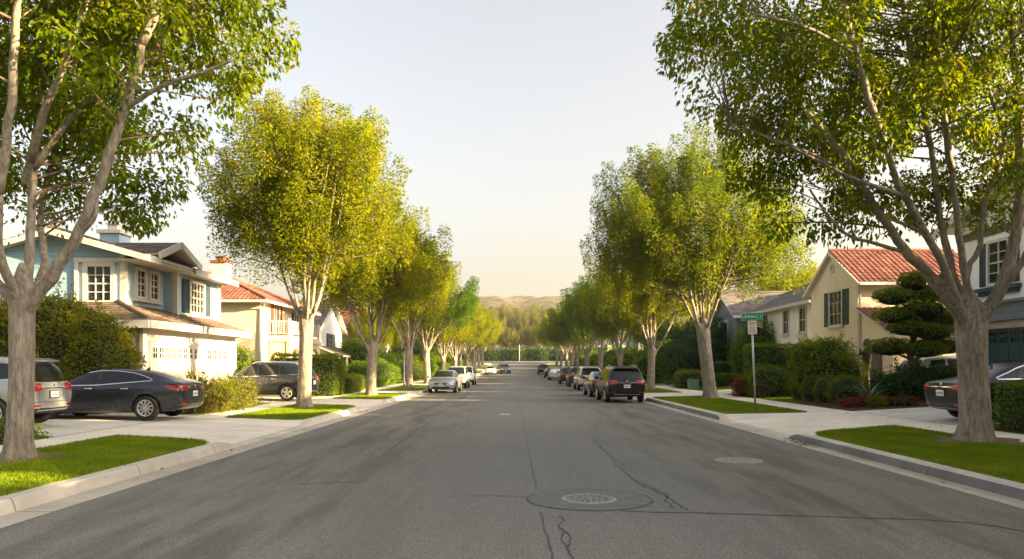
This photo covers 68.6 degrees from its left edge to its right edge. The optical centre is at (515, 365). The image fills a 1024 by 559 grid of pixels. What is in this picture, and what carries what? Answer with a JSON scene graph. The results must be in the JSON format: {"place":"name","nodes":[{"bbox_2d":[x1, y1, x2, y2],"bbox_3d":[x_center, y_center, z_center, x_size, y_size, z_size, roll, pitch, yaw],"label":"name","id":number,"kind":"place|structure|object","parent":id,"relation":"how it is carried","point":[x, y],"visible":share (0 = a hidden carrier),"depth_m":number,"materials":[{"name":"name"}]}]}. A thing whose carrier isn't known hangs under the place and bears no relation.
{"place":"outdoors","nodes":[
{"label":"outdoors","id":0,"kind":"place"},
{"bbox_2d":[0,438,206,495],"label":"lawn","id":1,"kind":"structure","parent":0,"point":[105,468],"depth_m":11.32,"materials":[{"name":"green plant"}]},
{"bbox_2d":[0,452,74,463],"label":"bare soil","id":2,"kind":"structure","parent":1,"relation":"on","point":[42,456],"depth_m":12.76,"materials":[{"name":"brown soil"}]},
{"bbox_2d":[0,0,300,459],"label":"street tree","id":3,"kind":"object","parent":2,"relation":"on","point":[68,105],"visible":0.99,"depth_m":12.68,"materials":[{"name":"green plant"}]},
{"bbox_2d":[0,364,1023,494],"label":"grass","id":4,"kind":"structure","parent":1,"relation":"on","point":[905,439],"depth_m":14.36,"materials":[{"name":"green plant"}]},
{"bbox_2d":[34,412,205,435],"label":"driveway","id":5,"kind":"structure","parent":0,"point":[61,424],"depth_m":20.92,"materials":[{"name":"concrete"}]},
{"bbox_2d":[0,354,71,425],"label":"parked suv","id":6,"kind":"object","parent":5,"relation":"on","point":[53,390],"visible":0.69,"depth_m":18.82,"materials":[{"name":"silver paint"}]},
{"bbox_2d":[49,367,204,419],"bbox_3d":[-11.998,0.788,22.350,4.945,1.520,2.160,0,0,0],"label":"parked car","id":7,"kind":"object","parent":5,"relation":"on","point":[149,393],"visible":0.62,"depth_m":21.49,"materials":[{"name":"paint"}]},
{"bbox_2d":[0,362,488,496],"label":"yard","id":8,"kind":"structure","parent":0,"point":[401,381],"depth_m":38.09,"materials":[{"name":"concrete"}]},
{"bbox_2d":[0,277,146,414],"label":"shrub","id":9,"kind":"object","parent":8,"relation":"on","point":[81,339],"visible":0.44,"depth_m":23.67,"materials":[{"name":"green plant"}]},
{"bbox_2d":[0,223,251,383],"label":"blue house","id":10,"kind":"structure","parent":8,"relation":"on","point":[169,294],"depth_m":28.53,"materials":[{"name":"paint"}]},
{"bbox_2d":[83,262,115,301],"bbox_3d":[-15.400,-3.010,27.710,1.340,1.650,0.180,0,0,0],"label":"window","id":11,"kind":"structure","parent":10,"relation":"in","point":[99,278],"depth_m":27.78,"materials":[{"name":"white glass"}]},
{"bbox_2d":[133,266,150,302],"bbox_3d":[-14.410,-3.130,28.950,0.180,1.320,1.000,0,0,0],"label":"window","id":12,"kind":"structure","parent":10,"relation":"in","point":[140,274],"depth_m":28.90,"materials":[{"name":"white glass"}]},
{"bbox_2d":[148,270,162,304],"bbox_3d":[-14.410,-3.130,30.000,0.180,1.320,1.000,0,0,0],"label":"window","id":13,"kind":"structure","parent":10,"relation":"in","point":[153,276],"depth_m":29.97,"materials":[{"name":"white glass"}]},
{"bbox_2d":[152,344,197,378],"bbox_3d":[-12.867,0.400,28.450,0.066,2.350,3.900,0,0,0],"label":"garage door","id":14,"kind":"structure","parent":10,"relation":"in","point":[164,357],"depth_m":28.27,"materials":[{"name":"white wood"}]},
{"bbox_2d":[188,279,207,318],"bbox_3d":[-13.960,-2.930,33.000,0.180,1.610,1.740,0,0,0],"label":"window","id":15,"kind":"structure","parent":10,"relation":"in","point":[197,289],"depth_m":33.02,"materials":[{"name":"white glass"}]},
{"bbox_2d":[207,347,226,383],"bbox_3d":[-12.867,0.400,32.300,0.066,2.350,2.200,0,0,0],"label":"garage door","id":16,"kind":"structure","parent":10,"relation":"in","point":[218,356],"depth_m":32.25,"materials":[{"name":"white wood"}]},
{"bbox_2d":[161,358,256,413],"bbox_3d":[-10.645,0.712,26.166,2.442,1.986,4.265,0,0,19],"label":"garden shrub","id":17,"kind":"object","parent":8,"relation":"on","point":[240,399],"visible":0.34,"depth_m":26.56,"materials":[{"name":"green plant"}]},
{"bbox_2d":[235,342,255,372],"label":"garden shrub","id":18,"kind":"object","parent":8,"relation":"on","point":[242,357],"visible":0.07,"depth_m":36.51,"materials":[{"name":"green plant"}]},
{"bbox_2d":[206,256,320,364],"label":"cream house","id":19,"kind":"structure","parent":8,"relation":"on","point":[269,320],"depth_m":50.49,"materials":[{"name":"paint"}]},
{"bbox_2d":[294,300,350,371],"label":"white house","id":20,"kind":"structure","parent":8,"relation":"on","point":[332,329],"depth_m":70.30,"materials":[{"name":"paint"}]},
{"bbox_2d":[342,372,365,393],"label":"clipped hedge","id":21,"kind":"object","parent":8,"relation":"on","point":[353,383],"visible":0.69,"depth_m":44.19,"materials":[{"name":"green plant"}]},
{"bbox_2d":[336,338,401,377],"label":"garden shrub","id":22,"kind":"object","parent":8,"relation":"on","point":[356,351],"visible":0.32,"depth_m":70.53,"materials":[{"name":"green plant"}]},
{"bbox_2d":[342,358,402,384],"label":"garden shrub","id":23,"kind":"object","parent":8,"relation":"on","point":[390,373],"visible":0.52,"depth_m":61.77,"materials":[{"name":"green plant"}]},
{"bbox_2d":[387,352,423,380],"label":"garden shrub","id":24,"kind":"object","parent":8,"relation":"on","point":[418,369],"visible":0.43,"depth_m":82.17,"materials":[{"name":"green plant"}]},
{"bbox_2d":[387,342,439,376],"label":"garden shrub","id":25,"kind":"object","parent":8,"relation":"on","point":[416,351],"visible":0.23,"depth_m":95.51,"materials":[{"name":"green plant"}]},
{"bbox_2d":[0,363,489,515],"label":"kerb","id":26,"kind":"structure","parent":0,"point":[17,501],"depth_m":11.75,"materials":[{"name":"concrete"}]},
{"bbox_2d":[255,397,296,402],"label":"driveway","id":27,"kind":"structure","parent":0,"point":[272,399],"depth_m":35.01,"materials":[{"name":"concrete"}]},
{"bbox_2d":[229,361,318,400],"bbox_3d":[-11.547,0.651,34.599,4.645,1.813,2.227,0,0,4],"label":"parked suv","id":28,"kind":"object","parent":27,"relation":"on","point":[280,378],"visible":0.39,"depth_m":33.71,"materials":[{"name":"grey paint"}]},
{"bbox_2d":[226,406,354,419],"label":"lawn","id":29,"kind":"structure","parent":0,"point":[284,418],"depth_m":22.87,"materials":[{"name":"green plant"}]},
{"label":"bare soil","id":30,"kind":"structure","parent":29,"relation":"on","visible":0},
{"bbox_2d":[193,84,418,407],"bbox_3d":[-7.906,-4.377,28.379,8.493,12.214,7.586,0,0,0],"label":"street tree","id":31,"kind":"object","parent":30,"relation":"on","point":[301,217],"visible":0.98,"depth_m":27.08,"materials":[{"name":"green plant"}]},
{"bbox_2d":[0,394,1021,528],"bbox_3d":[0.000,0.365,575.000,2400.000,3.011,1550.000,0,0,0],"label":"ground","id":32,"kind":"structure","parent":0,"point":[425,394],"depth_m":12.83,"materials":[{"name":"grey concrete"}]},
{"bbox_2d":[293,198,454,394],"bbox_3d":[-7.690,-3.559,40.326,8.999,10.898,8.531,0,0,0],"label":"street tree","id":33,"kind":"object","parent":32,"relation":"on","point":[364,281],"visible":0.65,"depth_m":39.24,"materials":[{"name":"green plant"}]},
{"bbox_2d":[347,307,400,348],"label":"background tree","id":34,"kind":"object","parent":32,"relation":"on","point":[390,334],"visible":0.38,"depth_m":76.44,"materials":[{"name":"green plant"}]},
{"bbox_2d":[365,240,461,387],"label":"street tree","id":35,"kind":"object","parent":32,"relation":"on","point":[420,322],"visible":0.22,"depth_m":53.66,"materials":[{"name":"green plant"}]},
{"bbox_2d":[376,261,479,383],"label":"street tree","id":36,"kind":"object","parent":32,"relation":"on","point":[454,309],"visible":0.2,"depth_m":66.60,"materials":[{"name":"green plant"}]},
{"bbox_2d":[415,290,477,369],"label":"street tree","id":37,"kind":"object","parent":32,"relation":"on","point":[444,336],"visible":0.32,"depth_m":79.53,"materials":[{"name":"green plant"}]},
{"bbox_2d":[415,300,492,365],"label":"street tree","id":38,"kind":"object","parent":32,"relation":"on","point":[480,327],"visible":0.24,"depth_m":92.62,"materials":[{"name":"green plant"}]},
{"bbox_2d":[445,312,502,365],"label":"street tree","id":39,"kind":"object","parent":32,"relation":"on","point":[491,335],"visible":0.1,"depth_m":118.87,"materials":[{"name":"green plant"}]},
{"bbox_2d":[489,302,527,348],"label":"background tree","id":40,"kind":"object","parent":32,"relation":"on","point":[504,310],"visible":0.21,"depth_m":258.80,"materials":[{"name":"green plant"}]},
{"bbox_2d":[497,327,525,349],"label":"background tree","id":41,"kind":"object","parent":32,"relation":"on","point":[509,339],"visible":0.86,"depth_m":214.70,"materials":[{"name":"green plant"}]},
{"bbox_2d":[450,346,582,360],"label":"boundary hedge","id":42,"kind":"object","parent":32,"relation":"on","point":[540,354],"visible":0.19,"depth_m":199.50,"materials":[{"name":"green plant"}]},
{"bbox_2d":[506,308,545,348],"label":"background tree","id":43,"kind":"object","parent":32,"relation":"on","point":[528,319],"visible":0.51,"depth_m":247.44,"materials":[{"name":"green plant"}]},
{"bbox_2d":[517,324,540,348],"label":"background tree","id":44,"kind":"object","parent":32,"relation":"on","point":[529,338],"visible":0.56,"depth_m":222.65,"materials":[{"name":"green plant"}]},
{"bbox_2d":[543,305,609,365],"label":"street tree","id":45,"kind":"object","parent":32,"relation":"on","point":[549,334],"visible":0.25,"depth_m":109.61,"materials":[{"name":"green plant"}]},
{"bbox_2d":[560,273,624,370],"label":"street tree","id":46,"kind":"object","parent":32,"relation":"on","point":[601,351],"visible":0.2,"depth_m":81.68,"materials":[{"name":"green plant"}]},
{"bbox_2d":[578,274,661,365],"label":"street tree","id":47,"kind":"object","parent":32,"relation":"on","point":[600,321],"visible":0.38,"depth_m":66.01,"materials":[{"name":"green plant"}]},
{"bbox_2d":[575,236,722,388],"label":"street tree","id":48,"kind":"object","parent":32,"relation":"on","point":[621,303],"visible":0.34,"depth_m":50.65,"materials":[{"name":"green plant"}]},
{"bbox_2d":[630,310,684,347],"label":"background tree","id":49,"kind":"object","parent":32,"relation":"on","point":[638,338],"visible":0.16,"depth_m":83.22,"materials":[{"name":"green plant"}]},
{"bbox_2d":[0,364,1023,558],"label":"road","id":50,"kind":"structure","parent":0,"point":[263,502],"depth_m":9.85,"materials":[{"name":"grey asphalt"}]},
{"bbox_2d":[0,364,491,527],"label":"gutter","id":51,"kind":"object","parent":50,"relation":"on","point":[33,512],"visible":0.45,"depth_m":11.76,"materials":[{"name":"concrete"}]},
{"bbox_2d":[427,369,461,392],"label":"parked car","id":52,"kind":"object","parent":50,"relation":"on","point":[447,379],"visible":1,"depth_m":48.93,"materials":[{"name":"silver paint"}]},
{"bbox_2d":[448,366,469,387],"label":"parked suv","id":53,"kind":"object","parent":50,"relation":"on","point":[463,372],"visible":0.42,"depth_m":59.73,"materials":[{"name":"paint"}]},
{"bbox_2d":[572,365,600,389],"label":"parked suv","id":54,"kind":"object","parent":50,"relation":"on","point":[581,372],"visible":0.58,"depth_m":53.48,"materials":[{"name":"paint"}]},
{"bbox_2d":[528,489,650,510],"bbox_3d":[0.961,1.746,9.865,1.600,0.001,1.600,0,0,0],"label":"road patch","id":55,"kind":"object","parent":50,"relation":"on","point":[624,500],"visible":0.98,"depth_m":9.75,"materials":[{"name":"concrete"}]},
{"bbox_2d":[562,494,616,503],"bbox_3d":[0.961,1.740,9.865,0.724,0.016,0.724,0,0,0],"label":"manhole cover","id":56,"kind":"object","parent":55,"relation":"on","point":[589,498],"visible":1,"depth_m":9.82,"materials":[{"name":"metal"}]},
{"bbox_2d":[582,371,602,396],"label":"parked car","id":57,"kind":"object","parent":50,"relation":"on","point":[589,384],"visible":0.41,"depth_m":42.99,"materials":[{"name":"silver paint"}]},
{"bbox_2d":[594,365,644,401],"bbox_3d":[5.150,0.843,37.597,2.227,1.813,4.645,0,0,-2],"label":"parked suv","id":58,"kind":"object","parent":50,"relation":"on","point":[628,382],"visible":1,"depth_m":35.47,"materials":[{"name":"black paint"}]},
{"bbox_2d":[303,388,1023,558],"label":"road cracks","id":59,"kind":"object","parent":50,"relation":"on","point":[568,551],"visible":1,"depth_m":8.95,"materials":[{"name":"black asphalt"}]},
{"bbox_2d":[715,457,762,463],"bbox_3d":[4.115,1.740,13.879,0.864,0.016,0.864,0,0,0],"label":"manhole cover","id":60,"kind":"object","parent":50,"relation":"on","point":[741,460],"visible":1,"depth_m":13.80,"materials":[{"name":"metal"}]},
{"bbox_2d":[633,398,1023,508],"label":"gutter","id":61,"kind":"object","parent":50,"relation":"on","point":[997,498],"visible":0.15,"depth_m":12.85,"materials":[{"name":"concrete"}]},
{"bbox_2d":[0,0,1023,299],"label":"sky","id":62,"kind":"structure","parent":0,"point":[504,114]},
{"bbox_2d":[344,295,685,350],"bbox_3d":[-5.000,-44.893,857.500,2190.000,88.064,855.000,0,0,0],"label":"hill","id":63,"kind":"structure","parent":0,"point":[518,302],"depth_m":761.26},
{"bbox_2d":[654,397,806,413],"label":"lawn","id":64,"kind":"structure","parent":0,"point":[741,412],"depth_m":25.52,"materials":[{"name":"plant"}]},
{"bbox_2d":[741,312,762,410],"bbox_3d":[8.275,-0.029,26.137,0.740,3.640,0.091,-2,0,4],"label":"street sign","id":65,"kind":"object","parent":64,"relation":"on","point":[752,327],"visible":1,"depth_m":26.11,"materials":[{"name":"metal"}]},
{"label":"bare soil","id":66,"kind":"structure","parent":64,"relation":"on","visible":0},
{"bbox_2d":[578,120,814,397],"bbox_3d":[8.945,-4.919,36.878,11.253,13.304,9.342,0,0,-27],"label":"street tree","id":67,"kind":"object","parent":66,"relation":"on","point":[660,218],"visible":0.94,"depth_m":35.57,"materials":[{"name":"green plant"}]},
{"bbox_2d":[544,363,1023,501],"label":"kerb","id":68,"kind":"structure","parent":0,"point":[995,485],"depth_m":12.98,"materials":[{"name":"concrete"}]},
{"bbox_2d":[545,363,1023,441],"bbox_3d":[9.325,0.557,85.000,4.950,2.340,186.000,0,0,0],"label":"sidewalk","id":69,"kind":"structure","parent":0,"point":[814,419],"depth_m":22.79,"materials":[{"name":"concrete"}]},
{"bbox_2d":[564,362,1023,434],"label":"yard","id":70,"kind":"structure","parent":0,"point":[660,384],"depth_m":29.49,"materials":[{"name":"plant"}]},
{"bbox_2d":[603,347,640,369],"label":"garden shrub","id":71,"kind":"object","parent":70,"relation":"on","point":[628,357],"visible":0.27,"depth_m":88.33,"materials":[{"name":"green plant"}]},
{"bbox_2d":[630,339,673,383],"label":"garden shrub","id":72,"kind":"object","parent":70,"relation":"on","point":[642,364],"visible":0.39,"depth_m":67.29,"materials":[{"name":"green plant"}]},
{"bbox_2d":[673,369,702,387],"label":"clipped hedge","id":73,"kind":"object","parent":70,"relation":"on","point":[680,377],"visible":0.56,"depth_m":52.21,"materials":[{"name":"green plant"}]},
{"bbox_2d":[657,317,731,384],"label":"garden shrub","id":74,"kind":"object","parent":70,"relation":"on","point":[683,352],"visible":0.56,"depth_m":60.10,"materials":[{"name":"green plant"}]},
{"bbox_2d":[715,372,742,386],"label":"clipped hedge","id":75,"kind":"object","parent":70,"relation":"on","point":[725,380],"visible":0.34,"depth_m":52.61,"materials":[{"name":"green plant"}]},
{"bbox_2d":[726,317,775,375],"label":"shrub","id":76,"kind":"object","parent":70,"relation":"on","point":[762,335],"visible":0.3,"depth_m":54.13,"materials":[{"name":"green plant"}]},
{"bbox_2d":[708,283,810,363],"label":"grey white house","id":77,"kind":"structure","parent":70,"relation":"on","point":[787,314],"depth_m":56.06,"materials":[{"name":"paint"}]},
{"bbox_2d":[797,306,806,333],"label":"window","id":78,"kind":"structure","parent":77,"relation":"in","point":[802,311],"depth_m":48.61,"materials":[{"name":"white glass"}]},
{"bbox_2d":[747,260,818,290],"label":"background tree","id":79,"kind":"object","parent":70,"relation":"on","point":[769,287],"visible":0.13,"depth_m":70.13,"materials":[{"name":"green plant"}]},
{"bbox_2d":[730,393,928,410],"bbox_3d":[14.775,1.414,34.450,5.850,0.322,15.900,0,0,0],"label":"planting bed","id":80,"kind":"object","parent":70,"relation":"on","point":[831,405],"visible":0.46,"depth_m":28.16,"materials":[{"name":"brown soil"}]},
{"bbox_2d":[729,375,752,396],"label":"garden shrub","id":81,"kind":"object","parent":80,"relation":"on","point":[738,386],"visible":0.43,"depth_m":39.01,"materials":[{"name":"red plant"}]},
{"bbox_2d":[741,362,796,396],"bbox_3d":[13.156,0.724,38.045,3.315,1.859,2.300,0,0,0],"label":"garden shrub","id":82,"kind":"object","parent":80,"relation":"on","point":[777,379],"visible":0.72,"depth_m":37.52,"materials":[{"name":"green plant"}]},
{"bbox_2d":[742,342,806,378],"bbox_3d":[14.604,0.163,40.160,4.816,2.982,2.154,0,0,0],"label":"clipped hedge","id":83,"kind":"object","parent":80,"relation":"on","point":[773,354],"visible":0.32,"depth_m":39.41,"materials":[{"name":"green plant"}]},
{"bbox_2d":[799,375,820,401],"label":"boxwood","id":84,"kind":"object","parent":80,"relation":"on","point":[808,384],"visible":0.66,"depth_m":32.37,"materials":[{"name":"green plant"}]},
{"bbox_2d":[811,374,835,402],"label":"boxwood","id":85,"kind":"object","parent":80,"relation":"on","point":[820,387],"visible":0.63,"depth_m":31.00,"materials":[{"name":"green plant"}]},
{"bbox_2d":[781,331,870,393],"bbox_3d":[13.925,0.006,33.523,3.834,3.283,2.513,0,0,-13],"label":"garden shrub","id":86,"kind":"object","parent":80,"relation":"on","point":[819,357],"visible":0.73,"depth_m":32.88,"materials":[{"name":"green plant"}]},
{"bbox_2d":[824,374,865,404],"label":"boxwood","id":87,"kind":"object","parent":80,"relation":"on","point":[836,388],"visible":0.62,"depth_m":29.43,"materials":[{"name":"green plant"}]},
{"bbox_2d":[835,393,867,407],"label":"flowering plant","id":88,"kind":"object","parent":80,"relation":"on","point":[858,402],"visible":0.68,"depth_m":27.86,"materials":[{"name":"red plant"}]},
{"bbox_2d":[837,381,892,399],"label":"agave","id":89,"kind":"object","parent":80,"relation":"on","point":[863,391],"visible":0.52,"depth_m":28.36,"materials":[{"name":"green plant"}]},
{"bbox_2d":[877,394,925,406],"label":"flowering plant","id":90,"kind":"object","parent":80,"relation":"on","point":[904,401],"visible":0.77,"depth_m":27.29,"materials":[{"name":"red plant"}]},
{"bbox_2d":[862,270,955,368],"bbox_3d":[16.194,-1.151,30.222,4.397,5.488,2.308,0,0,0],"label":"cloud pine","id":91,"kind":"object","parent":80,"relation":"on","point":[930,328],"visible":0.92,"depth_m":29.89,"materials":[{"name":"green plant"}]},
{"bbox_2d":[863,357,956,400],"bbox_3d":[16.394,0.568,30.015,4.402,1.901,2.597,0,0,0],"label":"garden shrub","id":92,"kind":"object","parent":80,"relation":"on","point":[909,382],"visible":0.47,"depth_m":29.55,"materials":[{"name":"green plant"}]},
{"bbox_2d":[802,249,961,390],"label":"cream house","id":93,"kind":"structure","parent":70,"relation":"on","point":[844,284],"depth_m":39.21,"materials":[{"name":"paint"}]},
{"bbox_2d":[826,289,843,328],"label":"window","id":94,"kind":"structure","parent":93,"relation":"in","point":[834,297],"depth_m":40.49,"materials":[{"name":"white glass"}]},
{"bbox_2d":[932,172,1023,363],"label":"white house","id":95,"kind":"structure","parent":70,"relation":"on","point":[1006,332],"depth_m":27.07,"materials":[{"name":"paint"}]},
{"bbox_2d":[986,236,1008,286],"bbox_3d":[17.405,-3.750,27.100,0.090,1.690,1.290,0,0,0],"label":"window","id":96,"kind":"structure","parent":95,"relation":"in","point":[995,249],"depth_m":27.36,"materials":[{"name":"white glass"}]},
{"bbox_2d":[988,327,1023,363],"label":"garage door","id":97,"kind":"structure","parent":95,"relation":"in","point":[1004,344],"depth_m":26.69,"materials":[{"name":"teal paint"}]},
{"bbox_2d":[993,424,1023,433],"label":"planting bed","id":98,"kind":"object","parent":70,"relation":"on","point":[1009,430],"depth_m":18.33,"materials":[{"name":"brown soil"}]},
{"bbox_2d":[991,379,1023,431],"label":"clipped hedge","id":99,"kind":"object","parent":98,"relation":"on","point":[1011,407],"visible":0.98,"depth_m":18.34,"materials":[{"name":"green plant"}]},
{"bbox_2d":[818,427,1023,482],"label":"lawn","id":100,"kind":"structure","parent":0,"point":[1011,479],"depth_m":12.39,"materials":[{"name":"plant"}]},
{"bbox_2d":[926,435,1023,444],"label":"bare soil","id":101,"kind":"structure","parent":100,"relation":"on","point":[1001,440],"depth_m":15.67,"materials":[{"name":"brown soil"}]},
{"bbox_2d":[653,0,1023,441],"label":"street tree","id":102,"kind":"object","parent":101,"relation":"on","point":[952,80],"visible":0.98,"depth_m":15.16,"materials":[{"name":"green plant"}]},
{"bbox_2d":[854,407,998,424],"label":"driveway","id":103,"kind":"structure","parent":0,"point":[930,414],"depth_m":23.96,"materials":[{"name":"concrete"}]},
{"bbox_2d":[924,360,1023,421],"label":"parked car","id":104,"kind":"object","parent":103,"relation":"on","point":[941,394],"visible":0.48,"depth_m":20.58,"materials":[{"name":"black paint"}]},
{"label":"driveway","id":105,"kind":"structure","parent":0,"visible":0},
{"bbox_2d":[159,368,234,414],"bbox_3d":[-10.988,0.829,25.420,2.873,1.537,3.078,0,0,0],"label":"bush","id":106,"kind":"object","parent":105,"relation":"on","point":[213,402],"depth_m":25.02,"materials":[{"name":"green plant"}]},
{"bbox_2d":[217,371,264,407],"bbox_3d":[-10.851,0.909,28.754,2.293,1.591,3.264,0,0,-27],"label":"garden shrub","id":107,"kind":"object","parent":105,"relation":"on","point":[253,389],"visible":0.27,"depth_m":28.28,"materials":[{"name":"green plant"}]},
{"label":"driveway","id":108,"kind":"structure","parent":0,"visible":0},
{"bbox_2d":[896,356,956,371],"bbox_3d":[18.598,0.450,31.800,4.645,1.760,2.227,0,0,-8],"label":"parked car","id":109,"kind":"object","parent":108,"relation":"on","point":[936,360],"visible":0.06,"depth_m":30.93,"materials":[{"name":"white paint"}]},
{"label":"lawn","id":110,"kind":"structure","parent":0,"visible":0},
{"bbox_2d":[546,287,618,365],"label":"street tree","id":111,"kind":"object","parent":110,"relation":"on","point":[563,325],"visible":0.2,"depth_m":94.33,"materials":[{"name":"green plant"}]},
{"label":"planting bed","id":112,"kind":"structure","parent":0,"visible":0},
{"bbox_2d":[268,352,345,395],"bbox_3d":[-11.275,0.469,40.798,3.892,2.544,2.932,0,0,0],"label":"clipped hedge","id":113,"kind":"object","parent":112,"relation":"on","point":[328,371],"visible":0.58,"depth_m":39.72,"materials":[{"name":"green plant"}]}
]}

